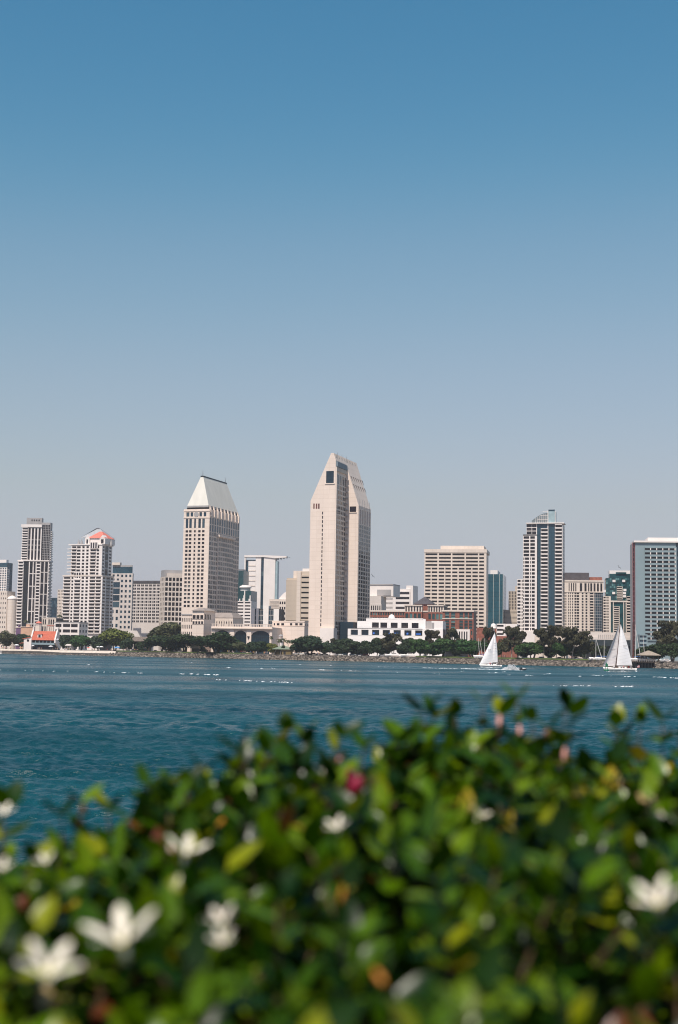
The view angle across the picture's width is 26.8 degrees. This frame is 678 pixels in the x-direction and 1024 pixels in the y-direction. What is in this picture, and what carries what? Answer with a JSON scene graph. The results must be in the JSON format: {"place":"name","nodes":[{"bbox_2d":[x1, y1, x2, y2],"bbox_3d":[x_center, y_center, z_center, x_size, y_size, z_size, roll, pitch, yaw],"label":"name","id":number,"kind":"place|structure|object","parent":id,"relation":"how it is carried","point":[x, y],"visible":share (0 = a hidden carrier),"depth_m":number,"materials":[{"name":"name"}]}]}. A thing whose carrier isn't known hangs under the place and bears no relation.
{"place":"outdoors","nodes":[
{"label":"outdoors","id":0,"kind":"place"},
{"bbox_2d":[0,560,12,590],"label":"apartment tower","id":1,"kind":"structure","parent":0,"point":[6,568],"depth_m":1752.78,"materials":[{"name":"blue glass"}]},
{"bbox_2d":[0,591,16,648],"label":"apartment block","id":2,"kind":"structure","parent":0,"point":[8,603],"depth_m":1326.36,"materials":[{"name":"beige concrete"}]},
{"bbox_2d":[20,624,32,648],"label":"shop building","id":3,"kind":"structure","parent":0,"point":[27,629],"depth_m":1164.85,"materials":[{"name":"beige stone"}]},
{"bbox_2d":[15,518,53,633],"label":"condominium tower","id":4,"kind":"structure","parent":0,"point":[34,584],"depth_m":1331.05,"materials":[{"name":"paint"}]},
{"bbox_2d":[31,519,51,616],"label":"window","id":5,"kind":"structure","parent":4,"relation":"in","point":[47,526],"depth_m":1335.72,"materials":[{"name":"grey glass"}]},
{"bbox_2d":[20,627,59,649],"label":"harbour house","id":6,"kind":"structure","parent":0,"point":[42,640],"depth_m":1085.73,"materials":[{"name":"paint"}]},
{"bbox_2d":[42,618,63,630],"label":"arcade building","id":7,"kind":"structure","parent":0,"point":[47,621],"depth_m":1258.15,"materials":[{"name":"paint"}]},
{"bbox_2d":[50,598,56,617],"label":"office block","id":8,"kind":"structure","parent":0,"point":[53,609],"depth_m":1597.72,"materials":[{"name":"blue glass"}]},
{"bbox_2d":[0,649,115,652],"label":"promenade","id":9,"kind":"structure","parent":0,"point":[70,651],"depth_m":1031.71,"materials":[{"name":"beige concrete"}]},
{"bbox_2d":[57,589,62,617],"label":"apartment tower","id":10,"kind":"structure","parent":0,"point":[59,600],"depth_m":1498.83,"materials":[{"name":"beige concrete"}]},
{"bbox_2d":[62,528,114,649],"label":"condominium tower","id":11,"kind":"structure","parent":0,"point":[88,582],"depth_m":1297.33,"materials":[{"name":"grey concrete"}]},
{"bbox_2d":[70,539,112,632],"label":"window","id":12,"kind":"structure","parent":11,"relation":"in","point":[86,539],"depth_m":1298.42,"materials":[{"name":"grey glass"}]},
{"bbox_2d":[111,562,133,649],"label":"office block","id":13,"kind":"structure","parent":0,"point":[123,575],"depth_m":1421.00,"materials":[{"name":"concrete"}]},
{"bbox_2d":[125,630,141,650],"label":"shingle building","id":14,"kind":"structure","parent":0,"point":[136,633],"depth_m":1058.50,"materials":[{"name":"concrete"}]},
{"bbox_2d":[132,581,159,650],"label":"apartment block","id":15,"kind":"structure","parent":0,"point":[146,605],"depth_m":1461.52,"materials":[{"name":"paint"}]},
{"bbox_2d":[132,584,153,622],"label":"window","id":16,"kind":"structure","parent":15,"relation":"in","point":[133,584],"depth_m":1463.78,"materials":[{"name":"grey glass"}]},
{"bbox_2d":[158,570,181,650],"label":"office block","id":17,"kind":"structure","parent":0,"point":[170,595],"depth_m":1331.44,"materials":[{"name":"paint"}]},
{"bbox_2d":[180,476,239,649],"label":"hotel tower","id":18,"kind":"structure","parent":0,"point":[210,567],"depth_m":1056.33,"materials":[{"name":"grey concrete"}]},
{"bbox_2d":[185,530,238,612],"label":"window","id":19,"kind":"structure","parent":18,"relation":"in","point":[190,531],"depth_m":1068.05,"materials":[{"name":"grey glass"}]},
{"bbox_2d":[238,569,248,590],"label":"office tower","id":20,"kind":"structure","parent":0,"point":[243,576],"depth_m":1421.46,"materials":[{"name":"green glass"}]},
{"bbox_2d":[211,624,281,653],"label":"conference hall","id":21,"kind":"structure","parent":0,"point":[246,635],"depth_m":959.46,"materials":[{"name":"paint"}]},
{"bbox_2d":[215,630,269,653],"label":"window","id":22,"kind":"structure","parent":21,"relation":"in","point":[259,634],"depth_m":959.27,"materials":[{"name":"black glass"}]},
{"bbox_2d":[238,585,256,626],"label":"office tower","id":23,"kind":"structure","parent":0,"point":[247,599],"depth_m":1249.48,"materials":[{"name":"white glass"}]},
{"bbox_2d":[244,555,289,608],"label":"courthouse tower","id":24,"kind":"structure","parent":0,"point":[263,570],"depth_m":1482.83,"materials":[{"name":"white concrete"}]},
{"bbox_2d":[251,606,283,626],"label":"civic building","id":25,"kind":"structure","parent":0,"point":[266,615],"depth_m":1130.27,"materials":[{"name":"paint"}]},
{"bbox_2d":[269,592,285,620],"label":"office building","id":26,"kind":"structure","parent":0,"point":[280,603],"depth_m":1329.51,"materials":[{"name":"white concrete"}]},
{"bbox_2d":[272,621,308,654],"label":"conference hall","id":27,"kind":"structure","parent":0,"point":[292,630],"depth_m":984.67,"materials":[{"name":"beige concrete"}]},
{"bbox_2d":[285,569,308,620],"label":"office building","id":28,"kind":"structure","parent":0,"point":[297,596],"depth_m":1177.66,"materials":[{"name":"beige concrete"}]},
{"bbox_2d":[0,679,677,1023],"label":"natal plum hedge","id":29,"kind":"object","parent":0,"point":[468,875],"visible":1,"depth_m":1.37,"materials":[{"name":"green plant"}]},
{"bbox_2d":[0,651,677,866],"bbox_3d":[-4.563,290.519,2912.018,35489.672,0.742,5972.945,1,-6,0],"label":"water","id":30,"kind":"structure","parent":0,"point":[78,725],"depth_m":144.80,"materials":[{"name":"blue liquid"}]},
{"bbox_2d":[0,652,123,655],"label":"shore rocks","id":31,"kind":"object","parent":30,"relation":"in","point":[55,654],"visible":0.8,"depth_m":1035.20,"materials":[{"name":"grey stone"}]},
{"bbox_2d":[25,664,671,686],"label":"whitecaps","id":32,"kind":"object","parent":30,"relation":"on","point":[489,672],"visible":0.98,"depth_m":329.32,"materials":[{"name":"white liquid"}]},
{"bbox_2d":[479,633,501,666],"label":"sailboat","id":33,"kind":"object","parent":30,"relation":"on","point":[490,655],"visible":0.99,"depth_m":622.64,"materials":[{"name":"white fabric"}]},
{"bbox_2d":[603,622,639,670],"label":"sailboat","id":34,"kind":"object","parent":30,"relation":"on","point":[619,646],"visible":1,"depth_m":554.04,"materials":[{"name":"fabric"}]},
{"bbox_2d":[631,660,655,667],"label":"timber jetty","id":35,"kind":"object","parent":30,"relation":"in","point":[646,664],"visible":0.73,"depth_m":696.69,"materials":[{"name":"wood"}]},
{"bbox_2d":[0,650,677,667],"bbox_3d":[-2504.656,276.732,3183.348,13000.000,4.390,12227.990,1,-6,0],"label":"embankment","id":36,"kind":"structure","parent":0,"point":[59,653],"depth_m":863.18,"materials":[{"name":"grey stone"}]},
{"bbox_2d":[108,652,677,668],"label":"riprap","id":37,"kind":"object","parent":36,"relation":"on","point":[669,665],"visible":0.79,"depth_m":818.51,"materials":[{"name":"grey stone"}]},
{"bbox_2d":[0,0,677,609],"label":"sky","id":38,"kind":"structure","parent":0,"point":[431,246],"materials":[{"name":"blue"}]},
{"bbox_2d":[308,452,370,654],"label":"hotel tower","id":39,"kind":"structure","parent":0,"point":[339,560],"depth_m":1060.86,"materials":[{"name":"beige concrete"}]},
{"bbox_2d":[326,471,333,482],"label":"sky window","id":40,"kind":"structure","parent":39,"relation":"in","point":[329,474],"depth_m":1058.84,"materials":[{"name":"blue glass"}]},
{"bbox_2d":[320,486,369,634],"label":"window","id":41,"kind":"structure","parent":39,"relation":"in","point":[344,494],"depth_m":1067.79,"materials":[{"name":"grey glass"}]},
{"bbox_2d":[78,650,677,661],"bbox_3d":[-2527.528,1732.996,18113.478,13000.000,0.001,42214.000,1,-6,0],"label":"ground","id":42,"kind":"structure","parent":0,"point":[312,654],"depth_m":942.46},
{"bbox_2d":[0,630,17,648],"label":"broadleaf tree","id":43,"kind":"object","parent":42,"relation":"on","point":[7,638],"visible":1,"depth_m":1103.72,"materials":[{"name":"green plant"}]},
{"bbox_2d":[13,634,30,648],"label":"broadleaf tree","id":44,"kind":"object","parent":42,"relation":"on","point":[20,637],"visible":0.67,"depth_m":1133.63,"materials":[{"name":"green plant"}]},
{"bbox_2d":[58,635,72,647],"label":"broadleaf tree","id":45,"kind":"object","parent":42,"relation":"on","point":[63,640],"visible":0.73,"depth_m":1049.24,"materials":[{"name":"green plant"}]},
{"bbox_2d":[54,622,87,649],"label":"parking podium","id":46,"kind":"object","parent":42,"relation":"on","point":[73,628],"visible":0.54,"depth_m":1229.12,"materials":[{"name":"paint"}]},
{"bbox_2d":[69,635,91,650],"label":"broadleaf tree","id":47,"kind":"object","parent":42,"relation":"on","point":[79,640],"visible":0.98,"depth_m":1032.49,"materials":[{"name":"green plant"}]},
{"bbox_2d":[90,636,107,650],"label":"broadleaf tree","id":48,"kind":"object","parent":42,"relation":"on","point":[95,641],"visible":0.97,"depth_m":1025.55,"materials":[{"name":"green plant"}]},
{"bbox_2d":[98,628,133,650],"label":"broadleaf tree","id":49,"kind":"object","parent":42,"relation":"on","point":[113,637],"visible":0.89,"depth_m":1024.38,"materials":[{"name":"green plant"}]},
{"bbox_2d":[131,637,150,650],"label":"shingle building","id":50,"kind":"structure","parent":42,"relation":"on","point":[137,639],"depth_m":1017.59,"materials":[{"name":"paint"}]},
{"bbox_2d":[146,622,180,650],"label":"broadleaf tree","id":51,"kind":"object","parent":42,"relation":"on","point":[170,629],"visible":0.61,"depth_m":1021.10,"materials":[{"name":"green plant"}]},
{"bbox_2d":[181,608,216,651],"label":"hotel podium","id":52,"kind":"object","parent":42,"relation":"on","point":[199,622],"visible":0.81,"depth_m":984.71,"materials":[{"name":"beige concrete"}]},
{"bbox_2d":[215,613,242,626],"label":"hotel podium","id":53,"kind":"object","parent":42,"relation":"on","point":[221,619],"visible":0.31,"depth_m":1010.53,"materials":[{"name":"beige concrete"}]},
{"bbox_2d":[245,641,267,653],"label":"broadleaf tree","id":54,"kind":"object","parent":42,"relation":"on","point":[259,646],"visible":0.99,"depth_m":909.75,"materials":[{"name":"green plant"}]},
{"bbox_2d":[267,643,277,652],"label":"broadleaf tree","id":55,"kind":"object","parent":42,"relation":"on","point":[270,646],"visible":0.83,"depth_m":897.67,"materials":[{"name":"green plant"}]},
{"bbox_2d":[273,646,293,654],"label":"park hut","id":56,"kind":"object","parent":42,"relation":"on","point":[285,650],"visible":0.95,"depth_m":883.07,"materials":[{"name":"paint"}]},
{"bbox_2d":[290,635,333,654],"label":"broadleaf tree","id":57,"kind":"object","parent":42,"relation":"on","point":[307,643],"visible":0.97,"depth_m":872.42,"materials":[{"name":"green plant"}]},
{"bbox_2d":[321,644,337,654],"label":"broadleaf tree","id":58,"kind":"object","parent":42,"relation":"on","point":[328,648],"visible":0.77,"depth_m":868.04,"materials":[{"name":"green plant"}]},
{"bbox_2d":[332,638,360,655],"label":"broadleaf tree","id":59,"kind":"object","parent":42,"relation":"on","point":[346,645],"visible":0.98,"depth_m":853.15,"materials":[{"name":"green plant"}]},
{"bbox_2d":[118,650,604,660],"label":"lawn","id":60,"kind":"structure","parent":42,"relation":"on","point":[415,656],"depth_m":802.68,"materials":[{"name":"green plant"}]},
{"bbox_2d":[120,638,133,650],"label":"broadleaf tree","id":61,"kind":"object","parent":60,"relation":"on","point":[126,643],"visible":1,"depth_m":1010.40,"materials":[{"name":"green plant"}]},
{"bbox_2d":[134,635,173,650],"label":"fig tree","id":62,"kind":"object","parent":60,"relation":"on","point":[151,641],"visible":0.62,"depth_m":972.70,"materials":[{"name":"green plant"}]},
{"bbox_2d":[162,633,201,651],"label":"fig tree","id":63,"kind":"object","parent":60,"relation":"on","point":[180,641],"visible":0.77,"depth_m":952.01,"materials":[{"name":"green plant"}]},
{"bbox_2d":[189,632,240,651],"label":"fig tree","id":64,"kind":"object","parent":60,"relation":"on","point":[218,641],"visible":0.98,"depth_m":926.09,"materials":[{"name":"green plant"}]},
{"bbox_2d":[228,642,248,652],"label":"broadleaf tree","id":65,"kind":"object","parent":60,"relation":"on","point":[240,646],"visible":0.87,"depth_m":921.96,"materials":[{"name":"green plant"}]},
{"bbox_2d":[408,638,428,655],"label":"broadleaf tree","id":66,"kind":"object","parent":60,"relation":"on","point":[417,645],"visible":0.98,"depth_m":813.04,"materials":[{"name":"green plant"}]},
{"bbox_2d":[424,638,456,657],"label":"broadleaf tree","id":67,"kind":"object","parent":60,"relation":"on","point":[442,646],"visible":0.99,"depth_m":798.32,"materials":[{"name":"green plant"}]},
{"bbox_2d":[501,626,520,657],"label":"eucalyptus tree","id":68,"kind":"object","parent":60,"relation":"on","point":[509,632],"visible":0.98,"depth_m":771.59,"materials":[{"name":"green plant"}]},
{"bbox_2d":[513,630,526,657],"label":"eucalyptus tree","id":69,"kind":"object","parent":60,"relation":"on","point":[519,636],"visible":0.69,"depth_m":769.74,"materials":[{"name":"green plant"}]},
{"bbox_2d":[533,627,550,657],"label":"eucalyptus tree","id":70,"kind":"object","parent":60,"relation":"on","point":[541,633],"visible":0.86,"depth_m":761.04,"materials":[{"name":"green plant"}]},
{"bbox_2d":[547,625,564,657],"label":"eucalyptus tree","id":71,"kind":"object","parent":60,"relation":"on","point":[552,632],"visible":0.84,"depth_m":755.24,"materials":[{"name":"green plant"}]},
{"bbox_2d":[560,627,584,658],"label":"eucalyptus tree","id":72,"kind":"object","parent":60,"relation":"on","point":[568,633],"visible":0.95,"depth_m":742.97,"materials":[{"name":"green plant"}]},
{"bbox_2d":[572,631,595,658],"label":"eucalyptus tree","id":73,"kind":"object","parent":60,"relation":"on","point":[586,646],"visible":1,"depth_m":739.46,"materials":[{"name":"green plant"}]},
{"bbox_2d":[355,640,374,654],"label":"broadleaf tree","id":74,"kind":"object","parent":42,"relation":"on","point":[360,648],"visible":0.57,"depth_m":850.85,"materials":[{"name":"green plant"}]},
{"bbox_2d":[364,637,387,655],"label":"broadleaf tree","id":75,"kind":"object","parent":42,"relation":"on","point":[374,645],"visible":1,"depth_m":835.92,"materials":[{"name":"green plant"}]},
{"bbox_2d":[379,633,402,654],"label":"eucalyptus tree","id":76,"kind":"object","parent":42,"relation":"on","point":[388,642],"visible":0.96,"depth_m":832.95,"materials":[{"name":"green plant"}]},
{"bbox_2d":[397,637,415,653],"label":"broadleaf tree","id":77,"kind":"object","parent":42,"relation":"on","point":[403,646],"visible":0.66,"depth_m":826.19,"materials":[{"name":"green plant"}]},
{"bbox_2d":[424,629,440,655],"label":"eucalyptus tree","id":78,"kind":"object","parent":42,"relation":"on","point":[431,635],"visible":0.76,"depth_m":839.41,"materials":[{"name":"green plant"}]},
{"bbox_2d":[444,628,460,641],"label":"eucalyptus tree","id":79,"kind":"object","parent":42,"relation":"on","point":[451,633],"visible":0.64,"depth_m":825.07,"materials":[{"name":"green plant"}]},
{"bbox_2d":[455,639,487,656],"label":"broadleaf tree","id":80,"kind":"object","parent":42,"relation":"on","point":[465,646],"visible":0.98,"depth_m":785.77,"materials":[{"name":"green plant"}]},
{"bbox_2d":[481,626,496,651],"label":"eucalyptus tree","id":81,"kind":"object","parent":42,"relation":"on","point":[487,632],"visible":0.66,"depth_m":808.20,"materials":[{"name":"green plant"}]},
{"bbox_2d":[497,639,505,656],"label":"broadleaf tree","id":82,"kind":"object","parent":42,"relation":"on","point":[499,646],"visible":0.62,"depth_m":789.57,"materials":[{"name":"green plant"}]},
{"bbox_2d":[505,586,516,623],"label":"art deco tower","id":83,"kind":"structure","parent":42,"relation":"on","point":[511,615],"depth_m":1319.63,"materials":[{"name":"beige concrete"}]},
{"bbox_2d":[513,642,544,657],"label":"broadleaf tree","id":84,"kind":"object","parent":42,"relation":"on","point":[527,648],"visible":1,"depth_m":756.62,"materials":[{"name":"green plant"}]},
{"bbox_2d":[551,642,575,658],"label":"broadleaf tree","id":85,"kind":"object","parent":42,"relation":"on","point":[560,649],"visible":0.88,"depth_m":748.23,"materials":[{"name":"green plant"}]},
{"bbox_2d":[590,645,605,657],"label":"broadleaf tree","id":86,"kind":"object","parent":42,"relation":"on","point":[597,652],"visible":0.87,"depth_m":751.31,"materials":[{"name":"green plant"}]},
{"bbox_2d":[637,651,660,661],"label":"picnic shelter","id":87,"kind":"object","parent":42,"relation":"on","point":[648,653],"visible":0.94,"depth_m":701.52,"materials":[{"name":"beige"}]},
{"bbox_2d":[634,643,664,660],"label":"fig tree","id":88,"kind":"object","parent":42,"relation":"on","point":[651,647],"visible":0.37,"depth_m":719.03,"materials":[{"name":"green plant"}]},
{"bbox_2d":[651,620,677,660],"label":"eucalyptus tree","id":89,"kind":"object","parent":42,"relation":"on","point":[667,633],"visible":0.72,"depth_m":739.84,"materials":[{"name":"green plant"}]},
{"bbox_2d":[656,643,677,661],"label":"fig tree","id":90,"kind":"object","parent":42,"relation":"on","point":[670,650],"visible":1,"depth_m":705.63,"materials":[{"name":"green plant"}]},
{"bbox_2d":[369,584,399,617],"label":"office building","id":91,"kind":"structure","parent":0,"point":[379,593],"depth_m":1256.19,"materials":[{"name":"concrete"}]},
{"bbox_2d":[348,614,445,655],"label":"terrace building","id":92,"kind":"structure","parent":0,"point":[369,629],"depth_m":930.41,"materials":[{"name":"paint"}]},
{"bbox_2d":[386,586,417,610],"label":"office building","id":93,"kind":"structure","parent":0,"point":[408,595],"depth_m":1401.09,"materials":[{"name":"white concrete"}]},
{"bbox_2d":[369,597,447,620],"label":"brick building","id":94,"kind":"structure","parent":0,"point":[426,608],"depth_m":1010.33,"materials":[{"name":"paint"}]},
{"bbox_2d":[424,546,489,635],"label":"office tower","id":95,"kind":"structure","parent":0,"point":[455,577],"depth_m":1133.85,"materials":[{"name":"paint"}]},
{"bbox_2d":[425,554,487,627],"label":"window","id":96,"kind":"structure","parent":95,"relation":"in","point":[479,554],"depth_m":1131.95,"materials":[{"name":"black glass"}]},
{"bbox_2d":[442,610,477,656],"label":"brick building","id":97,"kind":"structure","parent":0,"point":[463,622],"depth_m":973.72,"materials":[{"name":"brick"}]},
{"bbox_2d":[488,570,505,627],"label":"office tower","id":98,"kind":"structure","parent":0,"point":[496,596],"depth_m":1290.19,"materials":[{"name":"teal glass"}]},
{"bbox_2d":[488,574,505,627],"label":"window","id":99,"kind":"structure","parent":98,"relation":"in","point":[494,603],"depth_m":1290.21,"materials":[{"name":"teal glass"}]},
{"bbox_2d":[476,624,517,657],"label":"building","id":100,"kind":"structure","parent":0,"point":[498,631],"depth_m":899.00,"materials":[{"name":"red brick"}]},
{"bbox_2d":[517,510,567,657],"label":"condominium tower","id":101,"kind":"structure","parent":0,"point":[541,593],"depth_m":1044.88,"materials":[{"name":"paint"}]},
{"bbox_2d":[517,510,550,629],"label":"window","id":102,"kind":"structure","parent":101,"relation":"in","point":[533,525],"depth_m":1045.61,"materials":[{"name":"glass"}]},
{"bbox_2d":[565,573,603,657],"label":"apartment block","id":103,"kind":"structure","parent":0,"point":[584,592],"depth_m":1120.38,"materials":[{"name":"paint"}]},
{"bbox_2d":[565,592,602,630],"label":"window","id":104,"kind":"structure","parent":103,"relation":"in","point":[599,595],"depth_m":1120.68,"materials":[{"name":"grey glass"}]},
{"bbox_2d":[584,632,629,658],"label":"exhibition hall","id":105,"kind":"structure","parent":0,"point":[604,638],"depth_m":929.06,"materials":[{"name":"concrete"}]},
{"bbox_2d":[602,570,629,632],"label":"condominium tower","id":106,"kind":"structure","parent":0,"point":[615,605],"depth_m":1001.36,"materials":[{"name":"beige concrete"}]},
{"bbox_2d":[606,578,629,631],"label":"window","id":107,"kind":"structure","parent":106,"relation":"in","point":[626,585],"depth_m":1002.61,"materials":[{"name":"teal glass"}]},
{"bbox_2d":[630,538,677,660],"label":"hotel tower","id":108,"kind":"structure","parent":0,"point":[653,581],"depth_m":907.36,"materials":[{"name":"blue glass"}]},
{"bbox_2d":[633,543,677,648],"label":"window","id":109,"kind":"structure","parent":108,"relation":"in","point":[658,553],"depth_m":907.99,"materials":[{"name":"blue glass"}]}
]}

